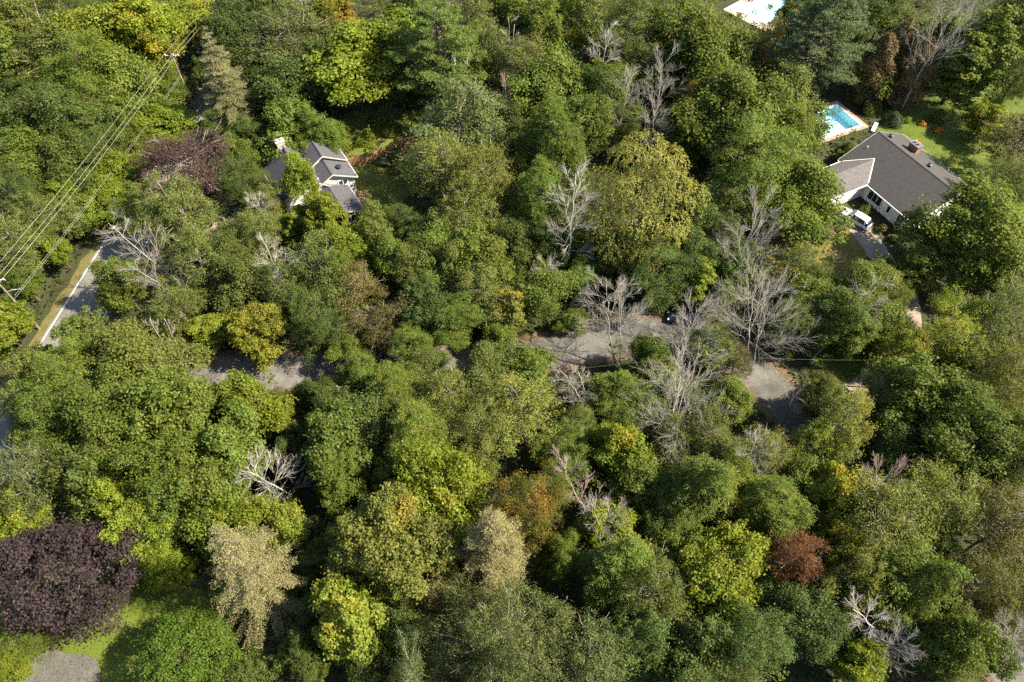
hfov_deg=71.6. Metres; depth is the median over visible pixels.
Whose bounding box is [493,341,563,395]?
broadleaf tree
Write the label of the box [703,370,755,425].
broadleaf tree
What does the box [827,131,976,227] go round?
bungalow
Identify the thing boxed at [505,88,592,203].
frond leaved tree
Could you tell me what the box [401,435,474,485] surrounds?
broadleaf tree
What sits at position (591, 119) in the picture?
broadleaf tree
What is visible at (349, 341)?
broadleaf tree
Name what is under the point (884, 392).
thin crowned tree
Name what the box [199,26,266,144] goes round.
spruce tree
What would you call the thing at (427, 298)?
broadleaf tree
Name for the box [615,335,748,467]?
bare tree
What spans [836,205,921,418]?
driveway
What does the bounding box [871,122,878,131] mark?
sun lounger
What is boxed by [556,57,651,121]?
broadleaf tree
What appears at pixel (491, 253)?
broadleaf tree
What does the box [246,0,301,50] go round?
broadleaf tree
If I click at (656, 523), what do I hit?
broadleaf tree
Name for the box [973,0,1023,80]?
broadleaf tree
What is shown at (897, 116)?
garden shrub
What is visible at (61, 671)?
driveway
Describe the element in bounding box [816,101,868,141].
swimming pool
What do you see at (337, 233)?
narrow tree
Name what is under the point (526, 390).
thin crowned tree
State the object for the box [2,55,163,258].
power line
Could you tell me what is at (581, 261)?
maple tree
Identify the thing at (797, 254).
thin crowned tree
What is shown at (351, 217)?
window
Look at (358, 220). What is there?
broadleaf tree
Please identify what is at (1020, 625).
bare tree
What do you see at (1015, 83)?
broadleaf tree
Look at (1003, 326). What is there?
thin crowned tree
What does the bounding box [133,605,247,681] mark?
domed tree
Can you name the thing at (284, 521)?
maple tree
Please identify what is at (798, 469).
broadleaf tree
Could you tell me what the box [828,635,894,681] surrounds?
maple tree
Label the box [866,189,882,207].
window
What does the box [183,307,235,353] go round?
maple tree
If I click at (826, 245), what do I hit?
bare tree
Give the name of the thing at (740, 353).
thin crowned tree
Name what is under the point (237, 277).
broadleaf tree
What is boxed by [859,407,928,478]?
broadleaf tree
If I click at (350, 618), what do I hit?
maple tree
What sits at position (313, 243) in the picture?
thin crowned tree
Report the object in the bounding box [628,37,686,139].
bare tree
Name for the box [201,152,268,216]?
broadleaf tree
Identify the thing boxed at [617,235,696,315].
broadleaf tree
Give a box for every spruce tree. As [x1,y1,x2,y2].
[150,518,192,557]
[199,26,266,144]
[205,521,324,652]
[445,504,540,618]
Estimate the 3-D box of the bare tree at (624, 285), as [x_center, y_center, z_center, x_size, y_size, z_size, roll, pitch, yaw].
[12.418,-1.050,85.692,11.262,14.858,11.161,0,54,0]
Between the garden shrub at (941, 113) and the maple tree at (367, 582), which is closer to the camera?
the maple tree at (367, 582)
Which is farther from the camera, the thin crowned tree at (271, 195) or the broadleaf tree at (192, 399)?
the thin crowned tree at (271, 195)
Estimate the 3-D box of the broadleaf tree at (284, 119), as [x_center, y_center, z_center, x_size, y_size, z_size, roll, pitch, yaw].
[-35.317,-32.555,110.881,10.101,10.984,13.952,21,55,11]
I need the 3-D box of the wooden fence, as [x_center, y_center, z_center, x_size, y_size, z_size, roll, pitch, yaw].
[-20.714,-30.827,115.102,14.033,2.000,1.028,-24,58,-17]
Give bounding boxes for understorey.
[0,0,1023,681]
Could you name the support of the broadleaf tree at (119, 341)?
on the ground at (790, 366)
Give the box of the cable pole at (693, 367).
[686,353,699,386]
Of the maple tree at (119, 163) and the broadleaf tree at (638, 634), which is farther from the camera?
the maple tree at (119, 163)
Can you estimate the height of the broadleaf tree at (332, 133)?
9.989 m
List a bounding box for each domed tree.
[0,509,146,654]
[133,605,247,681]
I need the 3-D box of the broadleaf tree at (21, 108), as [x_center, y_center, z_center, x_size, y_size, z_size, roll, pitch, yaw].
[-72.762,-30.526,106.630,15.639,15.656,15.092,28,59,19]
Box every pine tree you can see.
[386,0,487,109]
[766,0,876,93]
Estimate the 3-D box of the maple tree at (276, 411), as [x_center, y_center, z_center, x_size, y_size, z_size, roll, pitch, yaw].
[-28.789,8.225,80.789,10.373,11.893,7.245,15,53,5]
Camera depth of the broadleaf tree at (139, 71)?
111.89 m
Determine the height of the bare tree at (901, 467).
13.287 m
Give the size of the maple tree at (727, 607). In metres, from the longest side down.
11.893 x 7.446 x 6.648 m
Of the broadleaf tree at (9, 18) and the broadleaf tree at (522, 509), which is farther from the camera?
the broadleaf tree at (9, 18)
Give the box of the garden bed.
[330,106,424,158]
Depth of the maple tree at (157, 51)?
117.40 m
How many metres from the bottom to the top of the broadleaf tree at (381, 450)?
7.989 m
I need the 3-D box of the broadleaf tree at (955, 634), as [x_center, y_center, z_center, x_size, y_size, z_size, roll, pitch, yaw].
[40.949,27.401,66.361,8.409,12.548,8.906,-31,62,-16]
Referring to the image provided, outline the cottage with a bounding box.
[263,137,362,227]
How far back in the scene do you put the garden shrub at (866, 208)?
107.23 m
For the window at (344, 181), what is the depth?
107.63 m
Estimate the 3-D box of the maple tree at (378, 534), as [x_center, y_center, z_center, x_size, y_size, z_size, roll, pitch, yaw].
[-11.630,20.152,69.175,13.654,16.707,13.798,-6,49,-12]
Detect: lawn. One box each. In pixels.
[0,552,220,681]
[246,150,422,228]
[751,210,866,280]
[800,336,930,385]
[877,74,1023,293]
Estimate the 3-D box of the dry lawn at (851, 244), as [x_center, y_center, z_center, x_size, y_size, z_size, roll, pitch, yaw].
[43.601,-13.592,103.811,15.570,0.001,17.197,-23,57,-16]
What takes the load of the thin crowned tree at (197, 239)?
on the ground at (790, 366)
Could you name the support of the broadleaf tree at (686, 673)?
on the ground at (790, 366)
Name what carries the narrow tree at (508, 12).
on the ground at (790, 366)
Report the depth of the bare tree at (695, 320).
81.61 m
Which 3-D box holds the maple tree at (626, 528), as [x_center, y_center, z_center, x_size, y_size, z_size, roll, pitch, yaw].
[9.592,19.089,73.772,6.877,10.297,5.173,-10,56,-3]
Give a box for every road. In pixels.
[0,0,314,499]
[88,319,1023,681]
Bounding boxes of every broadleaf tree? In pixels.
[0,0,61,38]
[0,42,77,109]
[0,83,77,167]
[0,116,67,185]
[0,161,51,220]
[0,264,47,302]
[0,339,60,401]
[0,623,54,671]
[0,643,36,681]
[3,349,97,464]
[12,214,63,263]
[14,0,99,48]
[25,128,103,199]
[26,80,120,163]
[27,329,102,412]
[32,26,132,115]
[38,439,139,538]
[47,191,98,237]
[48,305,108,375]
[51,354,175,488]
[53,315,214,410]
[58,114,129,168]
[64,73,139,134]
[69,38,168,127]
[99,360,228,460]
[102,86,189,140]
[103,114,162,154]
[106,424,210,515]
[118,463,195,541]
[146,66,198,98]
[190,50,219,97]
[199,100,240,143]
[201,0,268,63]
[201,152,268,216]
[205,379,230,418]
[206,634,281,681]
[208,251,285,321]
[215,131,263,186]
[218,45,266,90]
[223,110,273,153]
[225,63,278,115]
[235,167,277,208]
[237,48,325,113]
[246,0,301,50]
[255,87,327,163]
[265,624,335,681]
[269,384,294,407]
[270,419,311,482]
[284,281,346,365]
[285,375,342,408]
[286,0,341,52]
[287,105,347,153]
[288,35,349,116]
[291,535,341,592]
[291,589,323,642]
[302,384,355,438]
[313,444,371,514]
[316,318,378,365]
[330,345,400,395]
[343,636,399,681]
[345,380,401,451]
[352,210,390,225]
[361,455,404,500]
[370,593,446,659]
[373,432,412,479]
[374,202,412,238]
[375,51,435,111]
[381,0,438,53]
[382,202,443,247]
[383,273,455,343]
[386,319,436,365]
[390,217,475,289]
[392,345,452,384]
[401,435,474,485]
[417,289,489,353]
[430,386,515,477]
[433,217,515,309]
[444,337,522,405]
[464,0,513,59]
[470,89,530,159]
[478,319,520,358]
[485,210,537,277]
[485,457,579,555]
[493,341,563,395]
[503,37,596,134]
[507,254,578,324]
[527,221,595,268]
[529,526,586,582]
[530,422,595,491]
[546,396,599,451]
[549,308,588,336]
[555,88,616,162]
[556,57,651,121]
[578,211,619,259]
[579,596,678,681]
[594,220,649,296]
[599,376,666,433]
[602,457,671,522]
[603,104,647,154]
[606,0,651,55]
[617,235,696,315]
[619,333,669,378]
[631,27,695,108]
[632,472,685,545]
[633,0,707,52]
[635,355,684,408]
[642,181,724,248]
[644,0,765,88]
[644,635,721,681]
[649,525,713,598]
[652,98,708,166]
[657,215,727,307]
[658,60,807,166]
[662,606,745,681]
[676,322,745,371]
[697,593,799,681]
[701,108,814,229]
[703,245,766,311]
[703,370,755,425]
[724,38,772,83]
[745,575,839,647]
[747,554,786,616]
[751,152,856,257]
[762,59,837,135]
[763,292,828,360]
[769,101,837,155]
[770,444,828,506]
[773,0,814,39]
[774,591,864,676]
[781,272,841,314]
[787,0,894,55]
[795,366,852,428]
[799,284,893,360]
[812,258,904,333]
[841,294,918,355]
[847,259,905,294]
[851,536,977,641]
[858,351,972,424]
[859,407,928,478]
[867,0,923,46]
[879,244,951,295]
[883,376,1023,479]
[885,277,915,320]
[888,171,1023,290]
[892,519,973,569]
[895,588,1020,680]
[906,444,981,514]
[920,424,1014,506]
[922,651,988,681]
[925,333,1002,380]
[957,98,1009,142]
[964,256,1023,304]
[969,587,1023,644]
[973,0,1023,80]
[975,460,1023,511]
[976,619,1023,681]
[978,45,1023,110]
[983,333,1023,386]
[994,405,1023,487]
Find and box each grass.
[265,158,419,225]
[755,225,865,278]
[806,342,871,382]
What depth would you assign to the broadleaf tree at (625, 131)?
110.52 m
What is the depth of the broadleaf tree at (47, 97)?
103.75 m
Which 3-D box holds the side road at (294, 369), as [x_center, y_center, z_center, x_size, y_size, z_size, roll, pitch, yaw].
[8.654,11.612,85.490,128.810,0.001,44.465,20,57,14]
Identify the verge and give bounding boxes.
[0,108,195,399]
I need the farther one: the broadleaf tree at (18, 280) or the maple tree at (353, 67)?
the maple tree at (353, 67)
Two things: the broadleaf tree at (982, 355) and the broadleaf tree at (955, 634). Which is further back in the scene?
the broadleaf tree at (982, 355)
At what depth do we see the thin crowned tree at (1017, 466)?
73.73 m
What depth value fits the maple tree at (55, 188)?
101.05 m
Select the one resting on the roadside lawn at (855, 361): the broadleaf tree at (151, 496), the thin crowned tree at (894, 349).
the thin crowned tree at (894, 349)
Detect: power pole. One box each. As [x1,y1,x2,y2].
[0,278,40,329]
[164,52,194,108]
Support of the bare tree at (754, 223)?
on the ground at (790, 366)
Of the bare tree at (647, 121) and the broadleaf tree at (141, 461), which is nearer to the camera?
the broadleaf tree at (141, 461)
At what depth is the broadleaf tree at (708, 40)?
112.98 m
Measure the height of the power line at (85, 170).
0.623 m
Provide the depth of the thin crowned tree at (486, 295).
88.84 m
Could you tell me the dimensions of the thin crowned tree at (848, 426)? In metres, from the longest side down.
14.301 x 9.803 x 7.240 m
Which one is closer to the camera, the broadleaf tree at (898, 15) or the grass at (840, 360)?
the grass at (840, 360)
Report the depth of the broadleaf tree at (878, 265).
93.46 m
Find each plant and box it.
[338,124,356,137]
[341,141,355,154]
[355,131,375,147]
[355,190,371,205]
[367,114,387,130]
[375,155,391,168]
[380,120,402,137]
[387,166,399,175]
[390,151,404,161]
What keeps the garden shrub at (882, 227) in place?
on the ground at (790, 366)
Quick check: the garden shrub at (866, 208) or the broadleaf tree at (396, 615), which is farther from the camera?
the garden shrub at (866, 208)
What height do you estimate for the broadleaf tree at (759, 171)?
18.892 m
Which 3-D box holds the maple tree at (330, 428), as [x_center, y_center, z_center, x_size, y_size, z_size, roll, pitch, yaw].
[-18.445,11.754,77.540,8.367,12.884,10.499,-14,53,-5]
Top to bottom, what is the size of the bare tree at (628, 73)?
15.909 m
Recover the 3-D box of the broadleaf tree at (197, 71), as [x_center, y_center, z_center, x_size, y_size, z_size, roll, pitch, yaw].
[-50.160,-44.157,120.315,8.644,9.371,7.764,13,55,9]
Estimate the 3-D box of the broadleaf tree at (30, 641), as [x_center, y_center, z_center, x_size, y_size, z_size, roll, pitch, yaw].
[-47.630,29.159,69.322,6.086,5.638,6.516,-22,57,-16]
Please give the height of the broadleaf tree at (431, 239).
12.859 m
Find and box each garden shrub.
[829,148,845,162]
[839,141,857,152]
[858,204,872,215]
[862,99,882,117]
[874,223,887,234]
[882,111,903,129]
[885,234,898,244]
[897,114,913,123]
[930,108,947,125]
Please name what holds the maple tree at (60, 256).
on the ground at (790, 366)
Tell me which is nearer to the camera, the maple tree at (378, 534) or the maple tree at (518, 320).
the maple tree at (378, 534)
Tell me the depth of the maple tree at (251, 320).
86.92 m
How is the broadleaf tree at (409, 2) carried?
on the ground at (790, 366)
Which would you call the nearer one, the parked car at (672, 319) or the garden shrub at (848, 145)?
the parked car at (672, 319)
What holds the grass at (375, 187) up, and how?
on the back lawn at (379, 185)
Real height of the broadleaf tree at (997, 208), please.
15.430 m
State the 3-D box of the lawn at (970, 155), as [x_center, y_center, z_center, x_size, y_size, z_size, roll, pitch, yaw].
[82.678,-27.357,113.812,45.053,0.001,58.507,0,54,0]
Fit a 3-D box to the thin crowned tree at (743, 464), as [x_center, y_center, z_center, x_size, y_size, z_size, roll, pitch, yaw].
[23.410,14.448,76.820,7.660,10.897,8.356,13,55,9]
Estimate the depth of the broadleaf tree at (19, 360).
82.56 m
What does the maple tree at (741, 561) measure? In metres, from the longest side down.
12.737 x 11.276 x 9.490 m
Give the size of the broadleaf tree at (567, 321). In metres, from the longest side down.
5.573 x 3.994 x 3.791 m
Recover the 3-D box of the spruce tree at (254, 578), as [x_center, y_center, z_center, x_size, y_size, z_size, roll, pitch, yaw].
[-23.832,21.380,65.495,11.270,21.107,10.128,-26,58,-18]
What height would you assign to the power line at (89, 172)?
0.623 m
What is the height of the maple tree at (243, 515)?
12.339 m
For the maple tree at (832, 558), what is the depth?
69.64 m
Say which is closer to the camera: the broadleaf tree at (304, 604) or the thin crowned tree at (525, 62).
the broadleaf tree at (304, 604)
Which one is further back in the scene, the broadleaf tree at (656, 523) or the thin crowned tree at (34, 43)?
the thin crowned tree at (34, 43)
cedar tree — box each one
[843,32,899,105]
[863,19,917,95]
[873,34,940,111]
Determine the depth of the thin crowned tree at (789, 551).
66.75 m
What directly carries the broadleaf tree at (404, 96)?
on the garden bed
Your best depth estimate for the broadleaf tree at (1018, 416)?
74.80 m
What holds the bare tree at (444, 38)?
on the ground at (790, 366)
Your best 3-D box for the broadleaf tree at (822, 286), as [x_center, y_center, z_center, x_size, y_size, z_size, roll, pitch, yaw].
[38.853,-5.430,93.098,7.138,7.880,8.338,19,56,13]
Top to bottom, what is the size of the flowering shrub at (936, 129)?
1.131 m
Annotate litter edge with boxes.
[58,314,1023,681]
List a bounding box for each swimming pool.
[723,0,798,29]
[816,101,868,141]
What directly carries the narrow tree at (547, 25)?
on the ground at (790, 366)
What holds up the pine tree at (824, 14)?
on the ground at (790, 366)
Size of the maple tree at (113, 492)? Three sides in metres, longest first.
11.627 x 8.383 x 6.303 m
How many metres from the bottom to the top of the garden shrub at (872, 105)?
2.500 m
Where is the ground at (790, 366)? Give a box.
[0,0,1023,681]
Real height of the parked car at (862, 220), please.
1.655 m
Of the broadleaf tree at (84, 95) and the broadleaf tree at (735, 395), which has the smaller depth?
the broadleaf tree at (735, 395)
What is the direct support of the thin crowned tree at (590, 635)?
on the ground at (790, 366)
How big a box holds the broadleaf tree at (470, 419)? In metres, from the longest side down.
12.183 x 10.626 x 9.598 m
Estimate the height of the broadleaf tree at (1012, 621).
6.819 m
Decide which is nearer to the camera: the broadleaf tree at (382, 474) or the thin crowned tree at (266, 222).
the broadleaf tree at (382, 474)
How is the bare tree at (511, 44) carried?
on the ground at (790, 366)
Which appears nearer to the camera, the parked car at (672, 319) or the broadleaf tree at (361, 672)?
the broadleaf tree at (361, 672)
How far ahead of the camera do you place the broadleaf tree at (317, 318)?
86.73 m
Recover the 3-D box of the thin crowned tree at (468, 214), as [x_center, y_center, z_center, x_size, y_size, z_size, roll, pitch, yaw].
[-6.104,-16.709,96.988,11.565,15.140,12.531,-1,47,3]
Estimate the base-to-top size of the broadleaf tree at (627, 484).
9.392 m
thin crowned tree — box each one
[0,0,93,89]
[0,204,47,280]
[0,388,50,445]
[0,436,63,529]
[3,189,84,258]
[99,171,179,242]
[128,120,232,221]
[136,169,218,249]
[142,272,209,342]
[169,218,236,306]
[200,215,258,278]
[222,197,283,262]
[225,0,336,89]
[247,182,288,231]
[250,256,324,317]
[279,228,358,313]
[320,257,392,311]
[332,296,412,362]
[383,616,449,681]
[386,50,513,183]
[389,127,493,221]
[396,565,473,630]
[409,573,590,681]
[417,362,496,434]
[425,166,507,238]
[433,127,519,221]
[438,0,504,64]
[439,261,518,327]
[454,20,498,100]
[469,18,536,102]
[473,371,566,460]
[488,29,544,105]
[535,604,629,681]
[594,26,664,101]
[604,0,677,77]
[614,540,697,639]
[645,403,697,468]
[676,393,737,460]
[700,432,762,495]
[701,204,762,267]
[719,339,754,380]
[721,421,797,475]
[748,2,788,72]
[763,526,833,585]
[769,242,821,287]
[789,415,850,463]
[796,260,835,281]
[796,537,892,612]
[806,384,880,465]
[825,467,948,583]
[850,364,917,428]
[869,326,945,364]
[884,452,990,551]
[894,299,992,373]
[926,284,1015,355]
[930,549,1023,630]
[945,271,1023,360]
[956,474,1023,587]
[960,336,1023,414]
[968,151,1023,208]
[974,111,1023,179]
[978,424,1023,516]
[985,553,1023,635]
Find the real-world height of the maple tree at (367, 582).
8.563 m
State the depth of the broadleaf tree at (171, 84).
118.58 m
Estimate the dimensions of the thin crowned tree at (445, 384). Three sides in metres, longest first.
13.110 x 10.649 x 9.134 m
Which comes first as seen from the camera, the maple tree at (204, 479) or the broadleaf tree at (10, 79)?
the maple tree at (204, 479)
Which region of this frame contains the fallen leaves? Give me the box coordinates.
[189,310,1023,681]
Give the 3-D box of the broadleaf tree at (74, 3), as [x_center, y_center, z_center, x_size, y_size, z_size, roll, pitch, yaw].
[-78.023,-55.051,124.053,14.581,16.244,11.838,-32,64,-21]
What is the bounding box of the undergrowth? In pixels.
[0,0,1023,681]
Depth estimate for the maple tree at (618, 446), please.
75.53 m
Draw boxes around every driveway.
[10,649,99,681]
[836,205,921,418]
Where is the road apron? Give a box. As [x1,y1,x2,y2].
[182,80,211,108]
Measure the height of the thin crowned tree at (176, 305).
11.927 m
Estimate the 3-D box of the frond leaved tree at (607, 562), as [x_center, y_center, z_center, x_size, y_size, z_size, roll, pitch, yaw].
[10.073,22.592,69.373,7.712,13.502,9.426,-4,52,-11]
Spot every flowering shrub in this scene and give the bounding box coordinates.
[917,120,926,126]
[932,125,942,133]
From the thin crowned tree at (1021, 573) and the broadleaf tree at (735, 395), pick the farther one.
the broadleaf tree at (735, 395)
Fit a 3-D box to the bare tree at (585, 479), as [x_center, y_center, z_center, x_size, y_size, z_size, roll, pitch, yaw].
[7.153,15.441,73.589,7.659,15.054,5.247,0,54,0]
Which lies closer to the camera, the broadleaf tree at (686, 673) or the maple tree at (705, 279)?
the broadleaf tree at (686, 673)
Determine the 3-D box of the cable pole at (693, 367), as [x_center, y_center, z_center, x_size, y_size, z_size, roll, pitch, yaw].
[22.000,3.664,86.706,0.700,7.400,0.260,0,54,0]
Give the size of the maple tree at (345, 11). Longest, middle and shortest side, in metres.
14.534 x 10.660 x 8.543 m
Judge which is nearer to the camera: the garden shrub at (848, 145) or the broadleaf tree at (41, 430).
the broadleaf tree at (41, 430)
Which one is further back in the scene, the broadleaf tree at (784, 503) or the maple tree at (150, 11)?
the maple tree at (150, 11)
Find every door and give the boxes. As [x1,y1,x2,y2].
[832,191,854,202]
[894,214,903,227]
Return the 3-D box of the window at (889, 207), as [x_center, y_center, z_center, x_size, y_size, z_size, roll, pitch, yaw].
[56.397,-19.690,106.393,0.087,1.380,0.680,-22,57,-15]
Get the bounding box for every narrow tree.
[278,150,321,200]
[321,252,359,312]
[326,224,366,264]
[357,197,393,279]
[371,230,406,294]
[391,242,429,305]
[431,240,464,299]
[498,0,537,55]
[516,0,564,52]
[545,0,585,54]
[571,0,608,72]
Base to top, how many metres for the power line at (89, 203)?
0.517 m
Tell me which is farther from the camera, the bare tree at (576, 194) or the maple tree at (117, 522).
the bare tree at (576, 194)
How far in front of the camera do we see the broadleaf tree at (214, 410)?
81.02 m
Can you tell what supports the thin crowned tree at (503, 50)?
on the ground at (790, 366)
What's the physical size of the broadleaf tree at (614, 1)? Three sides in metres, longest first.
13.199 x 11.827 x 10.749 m
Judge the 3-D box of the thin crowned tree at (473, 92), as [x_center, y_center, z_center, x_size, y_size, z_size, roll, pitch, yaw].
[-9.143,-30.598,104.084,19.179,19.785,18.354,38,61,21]
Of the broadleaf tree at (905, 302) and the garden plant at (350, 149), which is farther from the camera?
the garden plant at (350, 149)
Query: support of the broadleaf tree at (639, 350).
on the ground at (790, 366)
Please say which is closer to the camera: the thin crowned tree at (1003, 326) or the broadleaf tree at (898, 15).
the thin crowned tree at (1003, 326)
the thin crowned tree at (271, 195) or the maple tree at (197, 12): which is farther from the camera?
the maple tree at (197, 12)
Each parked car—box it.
[667,309,702,326]
[841,208,873,229]
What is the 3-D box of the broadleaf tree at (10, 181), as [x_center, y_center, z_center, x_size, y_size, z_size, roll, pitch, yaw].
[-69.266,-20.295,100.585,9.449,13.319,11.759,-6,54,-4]
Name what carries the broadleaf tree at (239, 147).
on the back lawn at (379, 185)
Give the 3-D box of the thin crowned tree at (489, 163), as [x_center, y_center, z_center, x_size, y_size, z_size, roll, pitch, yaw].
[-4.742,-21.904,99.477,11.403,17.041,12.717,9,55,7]
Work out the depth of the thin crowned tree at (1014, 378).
79.88 m
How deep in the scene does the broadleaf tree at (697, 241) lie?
92.26 m
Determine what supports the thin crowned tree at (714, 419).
on the ground at (790, 366)
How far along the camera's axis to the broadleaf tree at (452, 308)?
88.04 m
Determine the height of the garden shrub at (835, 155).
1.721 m
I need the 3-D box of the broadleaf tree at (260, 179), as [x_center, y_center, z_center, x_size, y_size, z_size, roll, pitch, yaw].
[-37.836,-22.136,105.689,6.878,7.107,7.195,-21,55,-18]
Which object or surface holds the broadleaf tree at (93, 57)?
on the ground at (790, 366)
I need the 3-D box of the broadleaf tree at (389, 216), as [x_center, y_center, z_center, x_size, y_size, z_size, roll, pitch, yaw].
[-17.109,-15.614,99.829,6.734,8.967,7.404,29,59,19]
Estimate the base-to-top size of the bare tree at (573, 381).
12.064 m
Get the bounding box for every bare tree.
[94,206,187,288]
[117,247,197,309]
[143,318,185,348]
[235,443,312,502]
[243,191,280,218]
[251,233,307,299]
[432,0,462,59]
[493,71,525,137]
[501,15,519,103]
[525,254,562,296]
[539,156,610,266]
[548,444,613,512]
[549,362,614,425]
[570,265,656,371]
[572,492,638,552]
[583,18,622,77]
[602,64,658,155]
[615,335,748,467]
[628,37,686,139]
[635,94,678,169]
[655,287,724,370]
[697,253,822,371]
[713,178,796,285]
[713,422,781,481]
[773,380,807,421]
[808,273,895,363]
[810,222,852,276]
[841,584,913,660]
[859,452,931,511]
[862,610,928,675]
[899,0,988,111]
[986,606,1023,679]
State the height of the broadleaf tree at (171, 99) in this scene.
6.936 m
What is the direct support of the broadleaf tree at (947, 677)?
on the ground at (790, 366)
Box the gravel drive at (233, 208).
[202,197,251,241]
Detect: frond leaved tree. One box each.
[365,361,427,432]
[383,395,456,464]
[502,153,567,240]
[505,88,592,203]
[573,531,654,619]
[576,368,641,424]
[652,451,744,534]
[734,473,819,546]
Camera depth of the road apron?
125.10 m
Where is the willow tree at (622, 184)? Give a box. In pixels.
[576,128,711,273]
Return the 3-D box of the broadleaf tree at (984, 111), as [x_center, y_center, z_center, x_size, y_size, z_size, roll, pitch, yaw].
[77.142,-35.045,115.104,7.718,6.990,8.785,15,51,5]
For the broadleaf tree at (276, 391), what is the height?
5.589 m
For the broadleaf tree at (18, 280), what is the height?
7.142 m
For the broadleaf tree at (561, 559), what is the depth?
70.20 m
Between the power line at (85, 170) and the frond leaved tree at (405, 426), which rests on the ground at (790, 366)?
the frond leaved tree at (405, 426)
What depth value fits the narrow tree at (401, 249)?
89.37 m
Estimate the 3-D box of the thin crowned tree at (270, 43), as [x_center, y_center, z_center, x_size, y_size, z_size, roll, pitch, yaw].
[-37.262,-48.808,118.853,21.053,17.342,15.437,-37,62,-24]
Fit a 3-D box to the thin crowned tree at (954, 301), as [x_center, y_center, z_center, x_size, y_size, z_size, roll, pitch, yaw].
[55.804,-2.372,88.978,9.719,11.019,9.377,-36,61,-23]
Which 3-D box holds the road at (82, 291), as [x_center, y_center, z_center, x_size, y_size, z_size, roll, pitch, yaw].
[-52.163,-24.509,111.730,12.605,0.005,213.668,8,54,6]
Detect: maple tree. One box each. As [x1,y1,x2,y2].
[0,20,43,105]
[0,299,37,358]
[0,479,59,544]
[36,161,100,210]
[39,236,73,269]
[40,0,139,93]
[76,165,151,232]
[81,451,134,520]
[84,254,148,312]
[90,146,153,186]
[97,495,186,593]
[99,0,187,74]
[129,18,187,82]
[129,533,201,593]
[131,101,205,147]
[156,456,253,567]
[161,0,228,56]
[180,486,272,564]
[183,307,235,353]
[195,396,275,485]
[214,366,298,442]
[225,301,290,374]
[248,495,311,552]
[280,203,307,251]
[298,2,421,107]
[299,189,350,255]
[302,392,379,487]
[308,570,388,668]
[312,0,365,24]
[321,481,463,604]
[327,221,387,288]
[353,556,426,606]
[388,438,496,554]
[487,282,534,333]
[561,251,604,297]
[572,499,638,546]
[589,421,657,476]
[666,72,708,122]
[672,254,722,309]
[672,513,771,610]
[674,550,750,630]
[791,519,870,584]
[796,460,885,523]
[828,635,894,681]
[914,3,1023,116]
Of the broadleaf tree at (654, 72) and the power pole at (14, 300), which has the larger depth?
the broadleaf tree at (654, 72)
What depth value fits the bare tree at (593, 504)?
70.33 m
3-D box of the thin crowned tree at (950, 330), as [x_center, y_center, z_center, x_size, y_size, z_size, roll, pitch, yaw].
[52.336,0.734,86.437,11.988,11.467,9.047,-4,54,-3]
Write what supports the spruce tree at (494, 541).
on the ground at (790, 366)
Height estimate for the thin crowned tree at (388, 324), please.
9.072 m
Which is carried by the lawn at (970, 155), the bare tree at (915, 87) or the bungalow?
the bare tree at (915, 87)
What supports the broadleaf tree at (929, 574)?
on the ground at (790, 366)
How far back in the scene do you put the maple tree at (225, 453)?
73.33 m
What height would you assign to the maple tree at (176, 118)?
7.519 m
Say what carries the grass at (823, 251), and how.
on the dry lawn at (851, 244)
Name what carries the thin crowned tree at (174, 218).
on the ground at (790, 366)
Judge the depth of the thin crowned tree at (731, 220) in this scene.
94.80 m
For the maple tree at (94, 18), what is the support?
on the ground at (790, 366)
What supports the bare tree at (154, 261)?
on the ground at (790, 366)
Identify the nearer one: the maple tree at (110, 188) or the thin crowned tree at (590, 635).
the thin crowned tree at (590, 635)
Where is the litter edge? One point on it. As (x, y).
(610, 360)
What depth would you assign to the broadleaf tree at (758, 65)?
114.64 m
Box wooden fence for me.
[347,135,417,165]
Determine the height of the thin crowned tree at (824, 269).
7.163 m
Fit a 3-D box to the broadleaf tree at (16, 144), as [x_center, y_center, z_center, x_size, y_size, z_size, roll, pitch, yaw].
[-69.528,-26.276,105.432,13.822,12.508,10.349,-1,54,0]
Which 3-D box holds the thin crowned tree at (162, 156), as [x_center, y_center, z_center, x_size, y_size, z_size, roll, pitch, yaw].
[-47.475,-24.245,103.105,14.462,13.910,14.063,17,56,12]
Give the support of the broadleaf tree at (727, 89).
on the ground at (790, 366)
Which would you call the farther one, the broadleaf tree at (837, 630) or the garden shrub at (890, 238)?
the garden shrub at (890, 238)
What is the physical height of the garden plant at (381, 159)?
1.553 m
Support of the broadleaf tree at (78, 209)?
on the ground at (790, 366)
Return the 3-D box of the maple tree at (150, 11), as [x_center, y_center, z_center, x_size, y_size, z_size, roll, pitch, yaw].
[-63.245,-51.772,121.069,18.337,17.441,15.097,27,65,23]
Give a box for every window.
[338,178,348,184]
[347,214,356,223]
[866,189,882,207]
[885,205,891,213]
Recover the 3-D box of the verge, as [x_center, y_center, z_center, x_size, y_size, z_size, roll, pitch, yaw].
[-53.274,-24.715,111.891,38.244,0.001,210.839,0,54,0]
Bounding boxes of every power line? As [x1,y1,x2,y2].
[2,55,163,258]
[3,55,171,269]
[6,55,176,273]
[15,76,179,294]
[15,80,178,297]
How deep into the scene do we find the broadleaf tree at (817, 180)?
97.29 m

